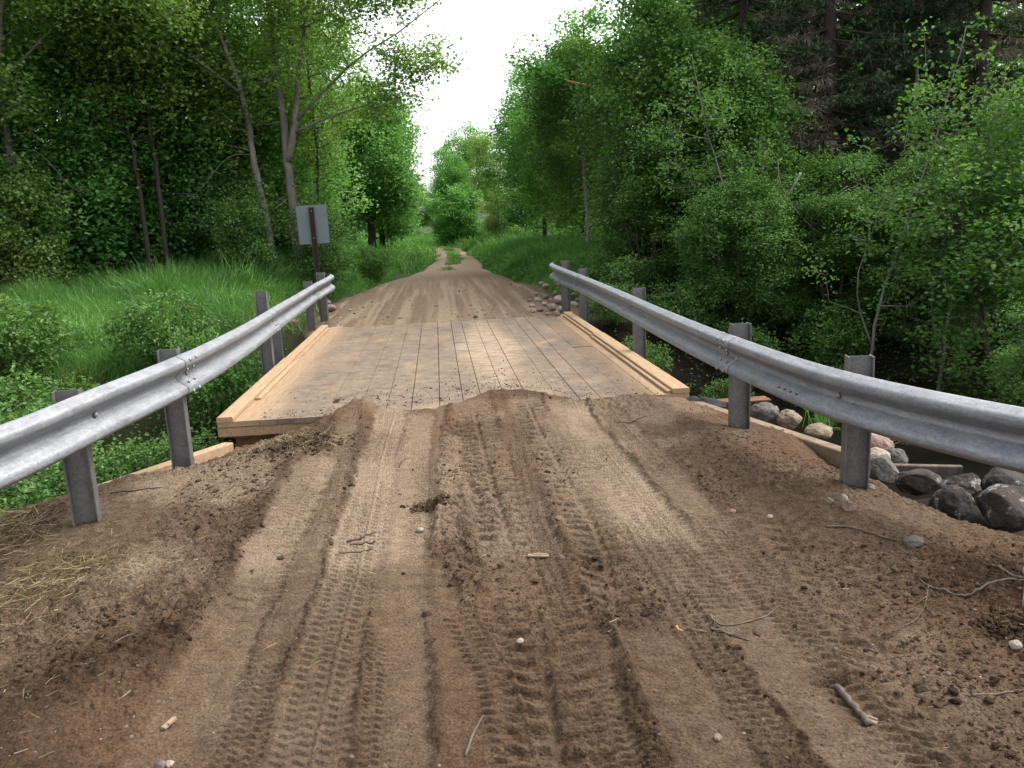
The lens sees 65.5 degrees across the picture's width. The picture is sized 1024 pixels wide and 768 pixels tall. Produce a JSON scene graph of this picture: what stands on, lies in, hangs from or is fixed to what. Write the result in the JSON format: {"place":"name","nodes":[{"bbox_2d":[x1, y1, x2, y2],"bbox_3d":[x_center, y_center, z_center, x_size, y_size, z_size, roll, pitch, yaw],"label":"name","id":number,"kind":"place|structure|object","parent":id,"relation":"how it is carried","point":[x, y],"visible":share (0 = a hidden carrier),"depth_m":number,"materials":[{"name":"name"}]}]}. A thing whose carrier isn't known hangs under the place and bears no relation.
{"place":"outdoors","nodes":[
{"label":"outdoors","id":0,"kind":"place"},
{"bbox_2d":[302,248,578,338],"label":"track","id":1,"kind":"structure","parent":0,"point":[429,287],"depth_m":17.96,"materials":[{"name":"soil"}]},
{"bbox_2d":[0,275,1023,767],"bbox_3d":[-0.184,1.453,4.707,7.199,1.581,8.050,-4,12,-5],"label":"dirt road","id":2,"kind":"structure","parent":0,"point":[300,712],"depth_m":3.54,"materials":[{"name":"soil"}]},
{"bbox_2d":[202,422,382,469],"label":"turf clump","id":3,"kind":"object","parent":2,"relation":"on","point":[286,444],"visible":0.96,"depth_m":6.16,"materials":[{"name":"soil"}]},
{"bbox_2d":[400,490,460,516],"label":"turf clump","id":4,"kind":"object","parent":2,"relation":"on","point":[429,504],"visible":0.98,"depth_m":4.86,"materials":[{"name":"soil"}]},
{"bbox_2d":[0,401,998,767],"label":"straw","id":5,"kind":"object","parent":2,"relation":"on","point":[32,565],"visible":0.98,"depth_m":4.11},
{"bbox_2d":[0,354,1023,767],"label":"soil clods","id":6,"kind":"object","parent":2,"relation":"on","point":[952,690],"visible":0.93,"depth_m":3.51,"materials":[{"name":"brown soil"}]},
{"bbox_2d":[750,402,778,423],"bbox_3d":[2.300,0.266,7.228,0.280,0.208,0.247,-1,10,-23],"label":"rock","id":7,"kind":"object","parent":2,"relation":"on","point":[767,412],"visible":0.81,"depth_m":7.14,"materials":[{"name":"grey stone"}]},
{"bbox_2d":[777,409,801,429],"bbox_3d":[2.461,0.316,7.062,0.216,0.184,0.222,7,9,38],"label":"rock","id":8,"kind":"object","parent":2,"relation":"on","point":[789,419],"visible":0.95,"depth_m":6.99,"materials":[{"name":"beige stone"}]},
{"bbox_2d":[829,683,871,726],"bbox_3d":[1.195,1.151,2.846,0.033,0.106,0.286,-4,12,-5],"label":"stick","id":9,"kind":"object","parent":2,"relation":"on","point":[851,703],"visible":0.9,"depth_m":2.79,"materials":[{"name":"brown wood"}]},
{"bbox_2d":[894,463,962,479],"bbox_3d":[3.077,0.670,6.045,0.622,0.132,0.050,-1,12,9],"label":"loose board","id":10,"kind":"object","parent":2,"relation":"on","point":[943,471],"visible":0.31,"depth_m":6.00,"materials":[{"name":"brown wood"}]},
{"bbox_2d":[951,592,1023,644],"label":"turf clump","id":11,"kind":"object","parent":2,"relation":"on","point":[998,625],"visible":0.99,"depth_m":3.17,"materials":[{"name":"plant"}]},
{"bbox_2d":[0,221,1023,535],"bbox_3d":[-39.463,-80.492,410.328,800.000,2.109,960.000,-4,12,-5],"label":"ground","id":12,"kind":"structure","parent":0,"point":[622,329],"depth_m":13.58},
{"bbox_2d":[0,153,81,289],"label":"shrub","id":13,"kind":"object","parent":12,"relation":"on","point":[43,253],"visible":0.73,"depth_m":17.47,"materials":[{"name":"green plant"}]},
{"bbox_2d":[0,288,86,391],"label":"shrub","id":14,"kind":"object","parent":12,"relation":"on","point":[15,337],"visible":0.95,"depth_m":11.78,"materials":[{"name":"green plant"}]},
{"bbox_2d":[0,2,88,284],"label":"tree","id":15,"kind":"object","parent":12,"relation":"on","point":[16,136],"visible":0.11,"depth_m":18.88,"materials":[{"name":"green plant"}]},
{"bbox_2d":[0,362,99,450],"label":"shrub","id":16,"kind":"object","parent":12,"relation":"on","point":[37,391],"visible":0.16,"depth_m":10.13,"materials":[{"name":"green plant"}]},
{"bbox_2d":[0,393,109,507],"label":"shrub","id":17,"kind":"object","parent":12,"relation":"on","point":[3,419],"visible":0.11,"depth_m":8.60,"materials":[{"name":"green plant"}]},
{"bbox_2d":[0,443,140,513],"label":"shrub","id":18,"kind":"object","parent":12,"relation":"on","point":[34,489],"visible":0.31,"depth_m":7.74,"materials":[{"name":"green plant"}]},
{"bbox_2d":[0,0,176,281],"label":"tree","id":19,"kind":"object","parent":12,"relation":"on","point":[101,191],"visible":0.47,"depth_m":18.79,"materials":[{"name":"green plant"}]},
{"bbox_2d":[0,0,222,281],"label":"poplar tree","id":20,"kind":"object","parent":12,"relation":"on","point":[99,12],"visible":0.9,"depth_m":16.89,"materials":[{"name":"green plant"}]},
{"bbox_2d":[68,216,155,275],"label":"shrub","id":21,"kind":"object","parent":12,"relation":"on","point":[126,259],"visible":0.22,"depth_m":21.16,"materials":[{"name":"green plant"}]},
{"bbox_2d":[3,1,248,261],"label":"poplar tree","id":22,"kind":"object","parent":12,"relation":"on","point":[59,68],"visible":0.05,"depth_m":18.61,"materials":[{"name":"green plant"}]},
{"bbox_2d":[44,0,216,274],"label":"poplar tree","id":23,"kind":"object","parent":12,"relation":"on","point":[108,88],"visible":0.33,"depth_m":18.60,"materials":[{"name":"green plant"}]},
{"bbox_2d":[92,431,170,484],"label":"shrub","id":24,"kind":"object","parent":12,"relation":"on","point":[140,454],"visible":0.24,"depth_m":8.47,"materials":[{"name":"green plant"}]},
{"bbox_2d":[44,0,223,267],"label":"poplar tree","id":25,"kind":"object","parent":12,"relation":"on","point":[174,91],"visible":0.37,"depth_m":18.90,"materials":[{"name":"green plant"}]},
{"bbox_2d":[0,295,286,501],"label":"undergrowth","id":26,"kind":"object","parent":12,"relation":"on","point":[181,315],"visible":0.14,"depth_m":12.43,"materials":[{"name":"green plant"}]},
{"bbox_2d":[22,25,265,273],"bbox_3d":[-9.679,-6.310,21.018,6.315,7.881,5.798,-8,13,-26],"label":"tree","id":27,"kind":"object","parent":12,"relation":"on","point":[148,182],"visible":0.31,"depth_m":20.47,"materials":[{"name":"green plant"}]},
{"bbox_2d":[4,0,299,270],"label":"poplar tree","id":28,"kind":"object","parent":12,"relation":"on","point":[248,130],"visible":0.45,"depth_m":19.37,"materials":[{"name":"green plant"}]},
{"bbox_2d":[99,284,219,368],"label":"shrub","id":29,"kind":"object","parent":12,"relation":"on","point":[133,328],"visible":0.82,"depth_m":11.94,"materials":[{"name":"green plant"}]},
{"bbox_2d":[97,442,233,485],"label":"wing wall","id":30,"kind":"structure","parent":12,"relation":"on","point":[214,451],"depth_m":6.86,"materials":[{"name":"beige wood"}]},
{"bbox_2d":[0,272,334,526],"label":"guardrail","id":31,"kind":"object","parent":12,"relation":"on","point":[68,428],"visible":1,"depth_m":5.09,"materials":[{"name":"metal"}]},
{"bbox_2d":[2,280,357,409],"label":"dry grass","id":32,"kind":"structure","parent":12,"relation":"on","point":[100,375],"depth_m":12.12,"materials":[{"name":"plant"}]},
{"bbox_2d":[137,425,236,468],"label":"shrub","id":33,"kind":"object","parent":12,"relation":"on","point":[197,442],"visible":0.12,"depth_m":9.57,"materials":[{"name":"green plant"}]},
{"bbox_2d":[0,234,402,397],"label":"grass","id":34,"kind":"structure","parent":12,"relation":"on","point":[85,301],"depth_m":16.02,"materials":[{"name":"green plant"}]},
{"bbox_2d":[156,321,262,441],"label":"shrub","id":35,"kind":"object","parent":12,"relation":"on","point":[230,382],"visible":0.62,"depth_m":11.02,"materials":[{"name":"green plant"}]},
{"bbox_2d":[150,6,330,264],"bbox_3d":[-7.653,-6.258,21.713,4.757,7.118,5.058,-10,14,-32],"label":"tree","id":36,"kind":"object","parent":12,"relation":"on","point":[212,198],"visible":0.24,"depth_m":20.75,"materials":[{"name":"green plant"}]},
{"bbox_2d":[203,184,289,274],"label":"shrub","id":37,"kind":"object","parent":12,"relation":"on","point":[256,247],"visible":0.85,"depth_m":19.12,"materials":[{"name":"green plant"}]},
{"bbox_2d":[199,0,354,212],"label":"broadleaf tree","id":38,"kind":"object","parent":12,"relation":"on","point":[316,78],"visible":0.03,"depth_m":24.61,"materials":[{"name":"green plant"}]},
{"bbox_2d":[203,76,363,260],"bbox_3d":[-6.886,-6.071,23.261,4.639,6.239,5.052,-4,12,-7],"label":"tree","id":39,"kind":"object","parent":12,"relation":"on","point":[282,239],"visible":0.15,"depth_m":22.69,"materials":[{"name":"green plant"}]},
{"bbox_2d":[228,0,373,263],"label":"poplar tree","id":40,"kind":"object","parent":12,"relation":"on","point":[315,135],"visible":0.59,"depth_m":20.92,"materials":[{"name":"green plant"}]},
{"bbox_2d":[145,0,473,272],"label":"poplar tree","id":41,"kind":"object","parent":12,"relation":"on","point":[288,140],"visible":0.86,"depth_m":19.33,"materials":[{"name":"green plant"}]},
{"bbox_2d":[296,204,329,315],"bbox_3d":[-3.944,-2.349,16.131,0.600,2.490,0.055,-5,12,-6],"label":"road sign","id":42,"kind":"object","parent":12,"relation":"on","point":[312,223],"visible":0.89,"depth_m":15.98,"materials":[{"name":"metal"}]},
{"bbox_2d":[279,191,361,291],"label":"shrub","id":43,"kind":"object","parent":12,"relation":"on","point":[331,260],"visible":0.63,"depth_m":19.78,"materials":[{"name":"green plant"}]},
{"bbox_2d":[271,1,380,235],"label":"broadleaf tree","id":44,"kind":"object","parent":12,"relation":"on","point":[364,198],"visible":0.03,"depth_m":30.90,"materials":[{"name":"green plant"}]},
{"bbox_2d":[345,243,397,281],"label":"shrub","id":45,"kind":"object","parent":12,"relation":"on","point":[380,265],"visible":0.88,"depth_m":25.27,"materials":[{"name":"green plant"}]},
{"bbox_2d":[315,64,430,250],"bbox_3d":[-6.587,-9.874,36.346,5.657,8.942,5.860,3,13,26],"label":"broadleaf tree","id":46,"kind":"object","parent":12,"relation":"on","point":[388,197],"visible":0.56,"depth_m":35.51,"materials":[{"name":"green plant"}]},
{"bbox_2d":[338,75,427,248],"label":"broadleaf tree","id":47,"kind":"object","parent":12,"relation":"on","point":[395,229],"visible":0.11,"depth_m":45.33,"materials":[{"name":"green plant"}]},
{"bbox_2d":[423,147,476,222],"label":"broadleaf tree","id":48,"kind":"object","parent":12,"relation":"on","point":[451,175],"visible":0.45,"depth_m":80.39,"materials":[{"name":"green plant"}]},
{"bbox_2d":[423,178,486,245],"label":"shrub","id":49,"kind":"object","parent":12,"relation":"on","point":[455,220],"visible":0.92,"depth_m":57.54,"materials":[{"name":"green plant"}]},
{"bbox_2d":[425,117,496,215],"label":"broadleaf tree","id":50,"kind":"object","parent":12,"relation":"on","point":[459,145],"visible":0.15,"depth_m":90.99,"materials":[{"name":"green plant"}]},
{"bbox_2d":[340,225,613,273],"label":"grass","id":51,"kind":"structure","parent":12,"relation":"on","point":[422,248],"depth_m":44.12,"materials":[{"name":"green plant"}]},
{"bbox_2d":[456,129,513,227],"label":"broadleaf tree","id":52,"kind":"object","parent":12,"relation":"on","point":[490,170],"visible":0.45,"depth_m":63.35,"materials":[{"name":"green plant"}]},
{"bbox_2d":[216,311,770,446],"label":"timber bridge","id":53,"kind":"structure","parent":12,"relation":"on","point":[319,365],"depth_m":9.36,"materials":[{"name":"brown wood"}]},
{"bbox_2d":[470,185,520,235],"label":"shrub","id":54,"kind":"object","parent":12,"relation":"on","point":[489,221],"visible":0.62,"depth_m":53.66,"materials":[{"name":"green plant"}]},
{"bbox_2d":[481,78,556,232],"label":"broadleaf tree","id":55,"kind":"object","parent":12,"relation":"on","point":[509,116],"visible":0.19,"depth_m":50.01,"materials":[{"name":"green plant"}]},
{"bbox_2d":[484,59,574,236],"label":"broadleaf tree","id":56,"kind":"object","parent":12,"relation":"on","point":[529,188],"visible":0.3,"depth_m":39.53,"materials":[{"name":"green plant"}]},
{"bbox_2d":[507,30,613,243],"bbox_3d":[2.193,-7.660,26.177,4.578,7.232,4.509,-7,13,-22],"label":"birch tree","id":57,"kind":"object","parent":12,"relation":"on","point":[547,104],"visible":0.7,"depth_m":25.55,"materials":[{"name":"green plant"}]},
{"bbox_2d":[502,45,596,95],"bbox_3d":[1.347,-9.482,23.961,3.342,1.462,1.644,-4,12,-5],"label":"broken limb","id":58,"kind":"object","parent":57,"relation":"attached to","point":[544,74],"visible":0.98,"depth_m":23.86,"materials":[{"name":"green plant"}]},
{"bbox_2d":[517,0,636,232],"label":"broadleaf tree","id":59,"kind":"object","parent":12,"relation":"on","point":[587,18],"visible":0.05,"depth_m":36.14,"materials":[{"name":"green plant"}]},
{"bbox_2d":[524,25,634,237],"bbox_3d":[2.986,-9.940,33.294,4.882,8.979,5.292,-2,12,5],"label":"broadleaf tree","id":60,"kind":"object","parent":12,"relation":"on","point":[574,189],"visible":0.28,"depth_m":33.13,"materials":[{"name":"green plant"}]},
{"bbox_2d":[587,281,631,327],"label":"shrub","id":61,"kind":"object","parent":12,"relation":"on","point":[612,315],"visible":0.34,"depth_m":13.62,"materials":[{"name":"green plant"}]},
{"bbox_2d":[589,174,674,261],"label":"alder bush","id":62,"kind":"object","parent":12,"relation":"on","point":[604,228],"visible":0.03,"depth_m":18.52,"materials":[{"name":"green plant"}]},
{"bbox_2d":[595,251,671,299],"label":"shrub","id":63,"kind":"object","parent":12,"relation":"on","point":[635,281],"visible":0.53,"depth_m":15.39,"materials":[{"name":"green plant"}]},
{"bbox_2d":[565,113,727,305],"bbox_3d":[2.883,-3.379,16.528,3.529,4.164,3.188,8,16,43],"label":"alder bush","id":64,"kind":"object","parent":12,"relation":"on","point":[653,215],"visible":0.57,"depth_m":15.95,"materials":[{"name":"green plant"}]},
{"bbox_2d":[622,334,679,374],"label":"shrub","id":65,"kind":"object","parent":12,"relation":"on","point":[659,363],"visible":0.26,"depth_m":12.56,"materials":[{"name":"green plant"}]},
{"bbox_2d":[579,3,724,237],"bbox_3d":[4.192,-6.165,20.489,4.648,6.940,5.146,-6,12,-15],"label":"alder bush","id":66,"kind":"object","parent":12,"relation":"on","point":[645,65],"visible":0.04,"depth_m":20.47,"materials":[{"name":"green plant"}]},
{"bbox_2d":[510,211,810,237],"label":"undergrowth","id":67,"kind":"object","parent":12,"relation":"on","point":[558,231],"visible":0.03,"depth_m":40.19,"materials":[{"name":"green plant"}]},
{"bbox_2d":[561,0,774,302],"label":"alder bush","id":68,"kind":"object","parent":12,"relation":"on","point":[670,45],"visible":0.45,"depth_m":16.76,"materials":[{"name":"green plant"}]},
{"bbox_2d":[646,276,721,333],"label":"shrub","id":69,"kind":"object","parent":12,"relation":"on","point":[691,312],"visible":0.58,"depth_m":13.63,"materials":[{"name":"green plant"}]},
{"bbox_2d":[614,0,800,138],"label":"broadleaf tree","id":70,"kind":"object","parent":12,"relation":"on","point":[732,10],"visible":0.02,"depth_m":22.11,"materials":[{"name":"green plant"}]},
{"bbox_2d":[620,21,817,312],"bbox_3d":[4.401,-4.263,16.670,3.984,5.805,4.411,4,13,28],"label":"alder bush","id":71,"kind":"object","parent":12,"relation":"on","point":[746,77],"visible":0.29,"depth_m":15.43,"materials":[{"name":"green plant"}]},
{"bbox_2d":[637,48,805,322],"bbox_3d":[3.730,-3.171,14.152,2.945,5.352,1.904,-1,12,9],"label":"sapling","id":72,"kind":"object","parent":12,"relation":"on","point":[721,123],"visible":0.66,"depth_m":13.77,"materials":[{"name":"green plant"}]},
{"bbox_2d":[659,163,813,334],"bbox_3d":[3.908,-2.198,13.978,2.626,3.202,2.740,-8,13,-24],"label":"alder bush","id":73,"kind":"object","parent":12,"relation":"on","point":[724,285],"visible":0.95,"depth_m":13.55,"materials":[{"name":"green plant"}]},
{"bbox_2d":[662,123,833,324],"bbox_3d":[4.476,-2.963,15.192,3.151,3.970,3.288,1,12,18],"label":"alder bush","id":74,"kind":"object","parent":12,"relation":"on","point":[747,160],"visible":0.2,"depth_m":14.72,"materials":[{"name":"green plant"}]},
{"bbox_2d":[711,318,786,378],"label":"shrub","id":75,"kind":"object","parent":12,"relation":"on","point":[763,341],"visible":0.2,"depth_m":13.16,"materials":[{"name":"green plant"}]},
{"bbox_2d":[658,0,847,213],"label":"spruce tree","id":76,"kind":"object","parent":12,"relation":"on","point":[742,13],"visible":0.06,"depth_m":18.86,"materials":[{"name":"green plant"}]},
{"bbox_2d":[494,0,1023,232],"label":"woods","id":77,"kind":"object","parent":12,"relation":"on","point":[601,6],"visible":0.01,"depth_m":45.11,"materials":[{"name":"green plant"}]},
{"bbox_2d":[528,239,1023,398],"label":"undergrowth","id":78,"kind":"object","parent":12,"relation":"on","point":[882,371],"visible":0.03,"depth_m":13.69,"materials":[{"name":"green plant"}]},
{"bbox_2d":[693,401,870,475],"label":"wing wall","id":79,"kind":"structure","parent":12,"relation":"on","point":[829,452],"depth_m":5.93,"materials":[{"name":"beige wood"}]},
{"bbox_2d":[549,260,1023,488],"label":"guardrail","id":80,"kind":"object","parent":12,"relation":"on","point":[858,400],"visible":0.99,"depth_m":4.77,"materials":[{"name":"metal"}]},
{"bbox_2d":[716,0,884,241],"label":"spruce tree","id":81,"kind":"object","parent":12,"relation":"on","point":[815,87],"visible":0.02,"depth_m":21.15,"materials":[{"name":"green plant"}]},
{"bbox_2d":[782,299,878,369],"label":"shrub","id":82,"kind":"object","parent":12,"relation":"on","point":[831,344],"visible":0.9,"depth_m":13.06,"materials":[{"name":"green plant"}]},
{"bbox_2d":[760,184,913,341],"bbox_3d":[5.587,-2.033,13.947,2.696,2.839,2.435,4,14,31],"label":"alder bush","id":83,"kind":"object","parent":12,"relation":"on","point":[828,239],"visible":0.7,"depth_m":13.61,"materials":[{"name":"green plant"}]},
{"bbox_2d":[770,145,907,317],"bbox_3d":[6.203,-2.783,15.088,2.745,3.470,3.039,-9,13,-27],"label":"alder bush","id":84,"kind":"object","parent":12,"relation":"on","point":[830,170],"visible":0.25,"depth_m":14.67,"materials":[{"name":"green plant"}]},
{"bbox_2d":[746,0,952,293],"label":"spruce tree","id":85,"kind":"object","parent":12,"relation":"on","point":[828,98],"visible":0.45,"depth_m":16.51,"materials":[{"name":"green plant"}]},
{"bbox_2d":[870,454,898,483],"bbox_3d":[2.716,0.610,5.818,0.242,0.163,0.228,4,36,-29],"label":"rock","id":86,"kind":"object","parent":12,"relation":"on","point":[883,469],"visible":0.86,"depth_m":5.76,"materials":[{"name":"grey stone"}]},
{"bbox_2d":[780,0,1021,266],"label":"spruce tree","id":87,"kind":"object","parent":12,"relation":"on","point":[869,5],"visible":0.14,"depth_m":17.57,"materials":[{"name":"green plant"}]},
{"bbox_2d":[838,59,975,317],"bbox_3d":[8.105,-3.710,15.697,3.010,5.134,2.822,9,16,44],"label":"spruce tree","id":88,"kind":"object","parent":12,"relation":"on","point":[895,90],"visible":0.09,"depth_m":15.36,"materials":[{"name":"green plant"}]},
{"bbox_2d":[801,12,1023,354],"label":"sapling","id":89,"kind":"object","parent":12,"relation":"on","point":[918,124],"visible":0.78,"depth_m":11.71,"materials":[{"name":"green plant"}]},
{"bbox_2d":[818,1,1015,179],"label":"spruce tree","id":90,"kind":"object","parent":12,"relation":"on","point":[862,73],"visible":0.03,"depth_m":22.61,"materials":[{"name":"green plant"}]},
{"bbox_2d":[894,468,943,495],"bbox_3d":[2.763,0.673,5.407,0.309,0.196,0.200,0,12,14],"label":"rock","id":91,"kind":"object","parent":12,"relation":"on","point":[916,482],"visible":0.98,"depth_m":5.33,"materials":[{"name":"stone"}]},
{"bbox_2d":[842,144,1006,353],"bbox_3d":[7.073,-2.285,13.532,2.865,3.522,2.989,-1,12,6],"label":"alder bush","id":92,"kind":"object","parent":12,"relation":"on","point":[921,291],"visible":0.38,"depth_m":13.30,"materials":[{"name":"green plant"}]},
{"bbox_2d":[842,0,1023,259],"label":"spruce tree","id":93,"kind":"object","parent":12,"relation":"on","point":[946,16],"visible":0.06,"depth_m":18.16,"materials":[{"name":"green plant"}]},
{"bbox_2d":[856,0,1023,302],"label":"spruce tree","id":94,"kind":"object","parent":12,"relation":"on","point":[985,9],"visible":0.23,"depth_m":16.30,"materials":[{"name":"green plant"}]},
{"bbox_2d":[873,77,1023,406],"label":"alder bush","id":95,"kind":"object","parent":12,"relation":"on","point":[1010,270],"visible":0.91,"depth_m":10.86,"materials":[{"name":"green plant"}]},
{"bbox_2d":[878,54,1023,390],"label":"sapling","id":96,"kind":"object","parent":12,"relation":"on","point":[991,123],"visible":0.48,"depth_m":11.50,"materials":[{"name":"green plant"}]},
{"bbox_2d":[928,484,974,520],"bbox_3d":[2.710,0.742,4.910,0.250,0.263,0.244,-5,22,-40],"label":"rock","id":97,"kind":"object","parent":12,"relation":"on","point":[955,501],"visible":0.87,"depth_m":4.83,"materials":[{"name":"stone"}]},
{"bbox_2d":[888,82,1023,374],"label":"alder bush","id":98,"kind":"object","parent":12,"relation":"on","point":[1011,156],"visible":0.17,"depth_m":12.91,"materials":[{"name":"green plant"}]},
{"bbox_2d":[942,473,981,496],"bbox_3d":[3.158,0.704,5.592,0.275,0.181,0.217,0,16,-17],"label":"rock","id":99,"kind":"object","parent":12,"relation":"on","point":[969,483],"visible":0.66,"depth_m":5.54,"materials":[{"name":"stone"}]},
{"bbox_2d":[976,484,1023,532],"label":"rock","id":100,"kind":"object","parent":12,"relation":"on","point":[1000,507],"visible":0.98,"depth_m":4.76,"materials":[{"name":"stone"}]},
{"bbox_2d":[981,467,1023,490],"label":"rock","id":101,"kind":"object","parent":12,"relation":"on","point":[996,475],"visible":0.4,"depth_m":5.56,"materials":[{"name":"stone"}]},
{"bbox_2d":[982,292,1023,406],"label":"alder bush","id":102,"kind":"object","parent":12,"relation":"on","point":[1003,359],"visible":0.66,"depth_m":9.18,"materials":[{"name":"green plant"}]},
{"bbox_2d":[0,373,1023,507],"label":"stream water","id":103,"kind":"structure","parent":0,"point":[917,454],"depth_m":10.67,"materials":[{"name":"black liquid"}]},
{"bbox_2d":[45,0,1021,227],"label":"sky","id":104,"kind":"structure","parent":0,"point":[493,27],"materials":[{"name":"white"}]},
{"bbox_2d":[479,228,858,326],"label":"grass","id":105,"kind":"structure","parent":0,"point":[515,265],"depth_m":26.73,"materials":[{"name":"green plant"}]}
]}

